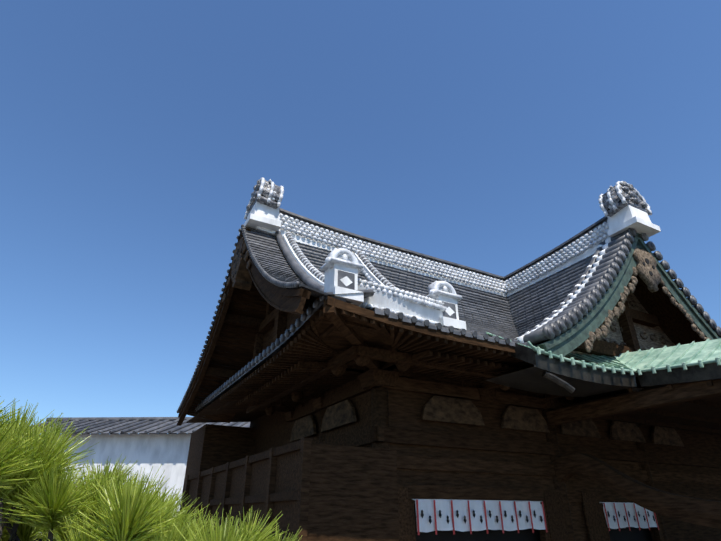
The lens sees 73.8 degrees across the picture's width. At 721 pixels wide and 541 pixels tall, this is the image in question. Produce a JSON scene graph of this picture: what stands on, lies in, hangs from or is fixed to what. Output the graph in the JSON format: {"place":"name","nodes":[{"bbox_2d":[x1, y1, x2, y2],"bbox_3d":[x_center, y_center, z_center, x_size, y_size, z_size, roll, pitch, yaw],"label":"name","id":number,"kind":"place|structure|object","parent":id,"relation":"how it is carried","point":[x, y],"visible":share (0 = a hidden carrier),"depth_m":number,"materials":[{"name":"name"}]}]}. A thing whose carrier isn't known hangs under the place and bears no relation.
{"place":"outdoors","nodes":[
{"label":"outdoors","id":0,"kind":"place"},
{"bbox_2d":[22,434,190,513],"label":"neighbour house walls","id":1,"kind":"structure","parent":0,"point":[168,452],"depth_m":21.76,"materials":[{"name":"paint"}]},
{"bbox_2d":[29,417,249,433],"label":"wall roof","id":2,"kind":"structure","parent":1,"relation":"on","point":[131,425],"depth_m":23.76,"materials":[{"name":"grey tile"}]},
{"bbox_2d":[0,396,301,540],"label":"pine","id":3,"kind":"object","parent":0,"point":[92,505],"depth_m":1.18,"materials":[{"name":"green plant"}]},
{"bbox_2d":[0,498,53,540],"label":"pine branches","id":4,"kind":"object","parent":3,"relation":"on","point":[14,529],"visible":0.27,"depth_m":1.18,"materials":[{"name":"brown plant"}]},
{"bbox_2d":[233,249,239,276],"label":"roof tiles","id":5,"kind":"object","parent":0,"point":[235,260],"visible":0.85,"depth_m":13.37,"materials":[{"name":"grey ceramic"}]},
{"bbox_2d":[0,0,720,433],"label":"sky","id":6,"kind":"structure","parent":0,"point":[137,137],"materials":[{"name":"blue"}]},
{"bbox_2d":[542,371,574,393],"bbox_3d":[4.073,2.296,9.876,0.686,0.441,0.152,7,-28,-13],"label":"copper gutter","id":7,"kind":"object","parent":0,"point":[568,387],"visible":0.98,"depth_m":9.83,"materials":[{"name":"grey metal"}]},
{"bbox_2d":[527,338,720,372],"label":"green metal roof","id":8,"kind":"structure","parent":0,"point":[695,348],"depth_m":11.03,"materials":[{"name":"green metal"}]},
{"bbox_2d":[486,332,720,374],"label":"roof battens","id":9,"kind":"object","parent":8,"relation":"on","point":[632,368],"visible":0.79,"depth_m":11.04,"materials":[{"name":"green metal"}]},
{"bbox_2d":[538,274,710,364],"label":"verge soffit","id":10,"kind":"structure","parent":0,"point":[675,326],"depth_m":14.65,"materials":[{"name":"brown wood"}]},
{"bbox_2d":[511,228,720,344],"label":"tiles","id":11,"kind":"object","parent":10,"relation":"on","point":[587,298],"visible":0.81,"depth_m":12.69,"materials":[{"name":"grey tile"}]},
{"bbox_2d":[570,286,674,371],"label":"gable wall","id":12,"kind":"structure","parent":10,"relation":"on","point":[648,343],"depth_m":14.40,"materials":[{"name":"brown wood"}]},
{"bbox_2d":[600,300,665,349],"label":"gable carvings","id":13,"kind":"object","parent":12,"relation":"attached to","point":[641,333],"visible":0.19,"depth_m":14.21,"materials":[{"name":"brown wood"}]},
{"bbox_2d":[573,298,696,369],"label":"gable beams","id":14,"kind":"structure","parent":12,"relation":"attached to","point":[628,317],"depth_m":13.62,"materials":[{"name":"brown wood"}]},
{"bbox_2d":[536,233,719,359],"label":"bargeboard","id":15,"kind":"object","parent":10,"relation":"on","point":[569,340],"visible":0.58,"depth_m":12.37,"materials":[{"name":"green metal"}]},
{"bbox_2d":[584,246,710,352],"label":"carved gable trim","id":16,"kind":"structure","parent":15,"relation":"attached to","point":[640,270],"depth_m":13.40,"materials":[{"name":"brown"}]},
{"bbox_2d":[642,258,654,275],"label":"gegyo holes","id":17,"kind":"object","parent":16,"relation":"in","point":[647,262],"visible":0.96,"depth_m":13.70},
{"label":"ground","id":18,"kind":"structure","parent":0,"visible":0},
{"bbox_2d":[180,411,398,540],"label":"wooden wall","id":19,"kind":"structure","parent":18,"relation":"on","point":[315,492],"depth_m":9.84,"materials":[{"name":"brown wood"}]},
{"bbox_2d":[183,235,537,422],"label":"roof deck","id":20,"kind":"structure","parent":19,"relation":"on","point":[241,357],"depth_m":15.16,"materials":[{"name":"brown wood"}]},
{"bbox_2d":[177,227,310,425],"bbox_3d":[-3.596,1.056,13.355,0.229,4.786,10.987,14,-30,-25],"label":"bargeboard","id":21,"kind":"object","parent":20,"relation":"attached to","point":[292,301],"visible":0.77,"depth_m":12.08,"materials":[{"name":"brown wood"}]},
{"bbox_2d":[222,237,251,301],"bbox_3d":[-3.272,-0.135,13.521,0.460,1.450,2.740,14,-30,-25],"label":"gable pendant","id":22,"kind":"object","parent":21,"relation":"attached to","point":[241,279],"visible":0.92,"depth_m":13.16,"materials":[{"name":"black"}]},
{"bbox_2d":[239,201,280,233],"bbox_3d":[-2.992,-1.473,14.375,0.920,0.730,1.120,14,-30,-25],"label":"ornament base","id":23,"kind":"object","parent":20,"relation":"on","point":[263,215],"visible":0.54,"depth_m":13.95,"materials":[{"name":"paint"}]},
{"bbox_2d":[246,179,280,218],"bbox_3d":[-2.965,-2.196,14.761,0.835,1.116,1.366,14,-30,-25],"label":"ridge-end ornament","id":24,"kind":"object","parent":23,"relation":"on","point":[262,199],"visible":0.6,"depth_m":14.23,"materials":[{"name":"ceramic"}]},
{"bbox_2d":[244,177,283,219],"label":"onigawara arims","id":25,"kind":"object","parent":24,"relation":"on","point":[262,182],"visible":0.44,"depth_m":14.20,"materials":[{"name":"white ceramic"}]},
{"bbox_2d":[179,226,345,418],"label":"verge tiles","id":26,"kind":"object","parent":20,"relation":"on","point":[269,256],"visible":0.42,"depth_m":12.48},
{"bbox_2d":[177,224,351,412],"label":"gable edge tiles","id":27,"kind":"object","parent":20,"relation":"attached to","point":[304,276],"visible":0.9,"depth_m":12.21,"materials":[{"name":"grey tile"}]},
{"bbox_2d":[195,289,373,409],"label":"eave tiles","id":28,"kind":"object","parent":20,"relation":"attached to","point":[298,322],"visible":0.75,"depth_m":11.13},
{"bbox_2d":[195,292,374,412],"bbox_3d":[-2.795,2.729,12.997,1.000,0.570,11.000,14,-30,-25],"label":"skirt","id":29,"kind":"object","parent":20,"relation":"attached to","point":[297,328],"visible":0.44,"depth_m":10.13,"materials":[{"name":"brown wood"}]},
{"bbox_2d":[282,234,323,285],"bbox_3d":[-1.237,-0.137,11.765,0.319,3.594,4.051,14,-30,-25],"label":"ridge plaster","id":30,"kind":"object","parent":20,"relation":"on","point":[303,267],"visible":0.19,"depth_m":12.08,"materials":[{"name":"white paint"}]},
{"bbox_2d":[285,232,324,281],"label":"ridge tiles","id":31,"kind":"object","parent":30,"relation":"attached to","point":[294,241],"visible":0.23,"depth_m":12.24,"materials":[{"name":"grey ceramic"}]},
{"bbox_2d":[324,263,363,305],"bbox_3d":[-0.345,0.302,9.124,0.588,0.764,0.608,14,-30,-25],"label":"pedestal","id":32,"kind":"object","parent":20,"relation":"on","point":[356,298],"visible":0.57,"depth_m":8.96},
{"bbox_2d":[321,248,363,273],"bbox_3d":[-0.355,-0.183,9.392,0.804,0.490,0.490,14,-30,-25],"label":"ridge-end ornament","id":33,"kind":"object","parent":32,"relation":"on","point":[344,256],"visible":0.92,"depth_m":9.25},
{"bbox_2d":[338,270,354,289],"bbox_3d":[-0.268,0.204,9.017,0.353,0.392,0.013,14,-30,-25],"label":"recessed panel","id":34,"kind":"object","parent":32,"relation":"attached to","point":[343,274],"visible":0.57,"depth_m":9.03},
{"bbox_2d":[340,276,352,285],"bbox_3d":[-0.264,0.200,9.011,0.274,0.216,0.009,14,-30,-26],"label":"diamond emblem","id":35,"kind":"object","parent":34,"relation":"attached to","point":[346,281],"visible":1,"depth_m":9.01,"materials":[{"name":"white paint"}]},
{"bbox_2d":[354,253,384,285],"bbox_3d":[0.792,0.409,12.802,0.301,3.623,3.957,14,-30,-25],"label":"ridge plaster","id":36,"kind":"object","parent":20,"relation":"on","point":[371,274],"visible":0.17,"depth_m":13.78,"materials":[{"name":"white paint"}]},
{"bbox_2d":[356,250,396,288],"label":"ridge tiles","id":37,"kind":"object","parent":36,"relation":"on","point":[367,276],"visible":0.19,"depth_m":13.76,"materials":[{"name":"grey ceramic"}]},
{"bbox_2d":[256,217,506,296],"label":"roof ridge","id":38,"kind":"structure","parent":20,"relation":"on","point":[301,238],"depth_m":15.71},
{"bbox_2d":[279,208,504,281],"bbox_3d":[1.366,-0.665,16.657,10.250,0.562,0.616,14,-30,-25],"label":"ridge cap","id":39,"kind":"object","parent":38,"relation":"on","point":[363,238],"visible":0.27,"depth_m":16.07,"materials":[{"name":"grey tile"}]},
{"bbox_2d":[279,213,503,280],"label":"ridge","id":40,"kind":"object","parent":39,"relation":"attached to","point":[389,248],"visible":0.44,"depth_m":16.04,"materials":[{"name":"tile"}]},
{"bbox_2d":[280,213,505,292],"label":"ridge tiles","id":41,"kind":"object","parent":38,"relation":"on","point":[411,259],"visible":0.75,"depth_m":15.86,"materials":[{"name":"white tile"}]},
{"bbox_2d":[358,285,442,321],"bbox_3d":[0.872,0.849,9.674,2.291,0.858,0.884,14,-30,-25],"label":"roof plaster","id":42,"kind":"object","parent":20,"relation":"on","point":[385,300],"visible":0.4,"depth_m":9.27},
{"bbox_2d":[358,278,446,323],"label":"smile ridge tiles","id":43,"kind":"object","parent":20,"relation":"on","point":[415,298],"visible":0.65,"depth_m":9.33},
{"bbox_2d":[201,296,637,411],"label":"soffit","id":44,"kind":"structure","parent":20,"relation":"attached to","point":[336,339],"depth_m":9.61,"materials":[{"name":"brown wood"}]},
{"bbox_2d":[251,297,318,360],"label":"gable wall","id":45,"kind":"structure","parent":44,"relation":"on","point":[268,335],"depth_m":14.16,"materials":[{"name":"brown wood"}]},
{"bbox_2d":[205,288,315,378],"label":"gable beams","id":46,"kind":"structure","parent":45,"relation":"attached to","point":[275,318],"depth_m":14.50,"materials":[{"name":"brown wood"}]},
{"bbox_2d":[216,298,646,413],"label":"rafters","id":47,"kind":"object","parent":44,"relation":"on","point":[305,360],"visible":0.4,"depth_m":10.55,"materials":[{"name":"brown wood"}]},
{"bbox_2d":[296,242,593,346],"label":"roof tiles","id":48,"kind":"object","parent":20,"relation":"on","point":[516,314],"visible":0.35,"depth_m":14.93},
{"bbox_2d":[515,237,610,343],"bbox_3d":[7.787,0.985,13.957,9.707,4.161,0.482,14,-30,-25],"label":"verge plaster","id":49,"kind":"object","parent":48,"relation":"on","point":[592,270],"visible":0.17,"depth_m":12.97,"materials":[{"name":"white paint"}]},
{"bbox_2d":[435,295,466,329],"bbox_3d":[1.797,0.962,10.239,0.588,0.764,0.608,14,-30,-25],"label":"onigawara","id":50,"kind":"object","parent":20,"relation":"on","point":[457,324],"visible":0.36,"depth_m":9.95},
{"bbox_2d":[425,281,461,301],"bbox_3d":[1.787,0.477,10.507,0.804,0.490,0.490,14,-30,-25],"label":"ridge-end ornament","id":51,"kind":"object","parent":50,"relation":"attached to","point":[442,288],"visible":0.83,"depth_m":10.37,"materials":[{"name":"grey ceramic"}]},
{"bbox_2d":[442,301,456,318],"bbox_3d":[1.874,0.864,10.133,0.353,0.392,0.012,14,-30,-25],"label":"recessed panel","id":52,"kind":"object","parent":50,"relation":"attached to","point":[452,307],"visible":0.5,"depth_m":10.16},
{"bbox_2d":[446,307,454,315],"bbox_3d":[1.877,0.861,10.126,0.274,0.216,0.009,14,-30,-26],"label":"diamond emblem","id":53,"kind":"object","parent":52,"relation":"attached to","point":[449,311],"visible":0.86,"depth_m":10.12,"materials":[{"name":"white paint"}]},
{"bbox_2d":[374,308,537,346],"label":"eave tiles","id":54,"kind":"object","parent":20,"relation":"attached to","point":[439,326],"visible":0.75,"depth_m":9.51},
{"bbox_2d":[505,223,609,296],"bbox_3d":[6.798,-0.131,16.540,0.560,0.925,5.000,14,-30,-25],"label":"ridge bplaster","id":55,"kind":"object","parent":20,"relation":"on","point":[588,252],"visible":0.1,"depth_m":16.02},
{"bbox_2d":[502,216,607,280],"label":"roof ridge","id":56,"kind":"structure","parent":55,"relation":"on","point":[565,243],"depth_m":16.36,"materials":[{"name":"grey tile"}]},
{"bbox_2d":[503,220,608,293],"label":"ridge tiles","id":57,"kind":"object","parent":56,"relation":"on","point":[579,242],"visible":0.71,"depth_m":16.13,"materials":[{"name":"white tile"}]},
{"bbox_2d":[607,205,660,236],"bbox_3d":[8.149,-1.416,14.442,1.120,0.730,0.920,14,-30,-25],"label":"ornament base","id":58,"kind":"object","parent":20,"relation":"on","point":[627,217],"visible":0.68,"depth_m":14.16,"materials":[{"name":"paint"}]},
{"bbox_2d":[602,181,649,216],"bbox_3d":[8.134,-2.134,14.839,1.366,1.116,0.835,14,-30,-25],"label":"ridge-end ornament","id":59,"kind":"object","parent":58,"relation":"on","point":[631,196],"visible":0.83,"depth_m":14.53,"materials":[{"name":"ceramic"}]},
{"bbox_2d":[598,181,651,216],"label":"onigawara brims","id":60,"kind":"object","parent":59,"relation":"on","point":[620,196],"visible":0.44,"depth_m":14.58,"materials":[{"name":"white ceramic"}]},
{"bbox_2d":[319,387,667,540],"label":"pillars","id":61,"kind":"structure","parent":18,"relation":"on","point":[379,407],"depth_m":12.30,"materials":[{"name":"brown wood"}]},
{"bbox_2d":[295,374,720,540],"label":"board wall","id":62,"kind":"structure","parent":18,"relation":"on","point":[405,409],"depth_m":12.44,"materials":[{"name":"brown wood"}]},
{"bbox_2d":[265,345,602,421],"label":"brackets","id":63,"kind":"object","parent":62,"relation":"attached to","point":[374,372],"visible":0.25,"depth_m":11.65,"materials":[{"name":"brown wood"}]},
{"bbox_2d":[290,396,683,446],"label":"frieze panels","id":64,"kind":"object","parent":62,"relation":"attached to","point":[435,408],"visible":0.85,"depth_m":12.78,"materials":[{"name":"brown wood"}]},
{"bbox_2d":[293,369,720,502],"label":"wall beams","id":65,"kind":"structure","parent":62,"relation":"attached to","point":[371,435],"depth_m":12.01,"materials":[{"name":"brown wood"}]},
{"bbox_2d":[398,487,663,540],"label":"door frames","id":66,"kind":"structure","parent":62,"relation":"attached to","point":[596,524],"depth_m":12.04,"materials":[{"name":"brown wood"}]},
{"bbox_2d":[412,499,545,531],"bbox_3d":[2.846,5.616,11.022,3.910,0.658,0.100,14,-30,-25],"label":"noren curtain","id":67,"kind":"object","parent":66,"relation":"hanging from","point":[426,506],"visible":0.79,"depth_m":10.94,"materials":[{"name":"white fabric"}]},
{"bbox_2d":[416,500,547,534],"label":"curtain stripes","id":68,"kind":"object","parent":67,"relation":"attached to","point":[485,517],"visible":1,"depth_m":10.87,"materials":[{"name":"red fabric"}]},
{"bbox_2d":[421,510,542,523],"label":"curtain emblems","id":69,"kind":"object","parent":67,"relation":"attached to","point":[481,519],"visible":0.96,"depth_m":10.88,"materials":[{"name":"black fabric"}]},
{"bbox_2d":[599,502,656,528],"bbox_3d":[7.467,6.771,13.290,2.260,0.657,0.099,14,-30,-25],"label":"noren curtain","id":70,"kind":"object","parent":66,"relation":"hanging from","point":[619,507],"visible":0.75,"depth_m":13.24,"materials":[{"name":"white fabric"}]},
{"bbox_2d":[603,503,658,530],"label":"curtain stripes","id":71,"kind":"object","parent":70,"relation":"attached to","point":[627,517],"visible":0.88,"depth_m":13.18,"materials":[{"name":"red fabric"}]},
{"bbox_2d":[607,511,654,521],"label":"curtain emblems","id":72,"kind":"object","parent":70,"relation":"attached to","point":[614,519],"visible":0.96,"depth_m":13.23,"materials":[{"name":"black fabric"}]},
{"bbox_2d":[553,452,720,528],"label":"curved beam","id":73,"kind":"structure","parent":62,"relation":"attached to","point":[692,510],"depth_m":10.62,"materials":[{"name":"brown wood"}]},
{"bbox_2d":[411,499,651,540],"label":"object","id":74,"kind":"object","parent":18,"relation":"on","point":[633,534],"visible":0.17,"depth_m":11.54,"materials":[{"name":"black"}]},
{"bbox_2d":[546,379,720,434],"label":"wooden beam","id":75,"kind":"structure","parent":18,"relation":"on","point":[693,406],"depth_m":12.36,"materials":[{"name":"brown wood"}]},
{"bbox_2d":[486,333,720,396],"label":"roof eave","id":76,"kind":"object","parent":75,"relation":"on","point":[586,381],"depth_m":10.47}
]}

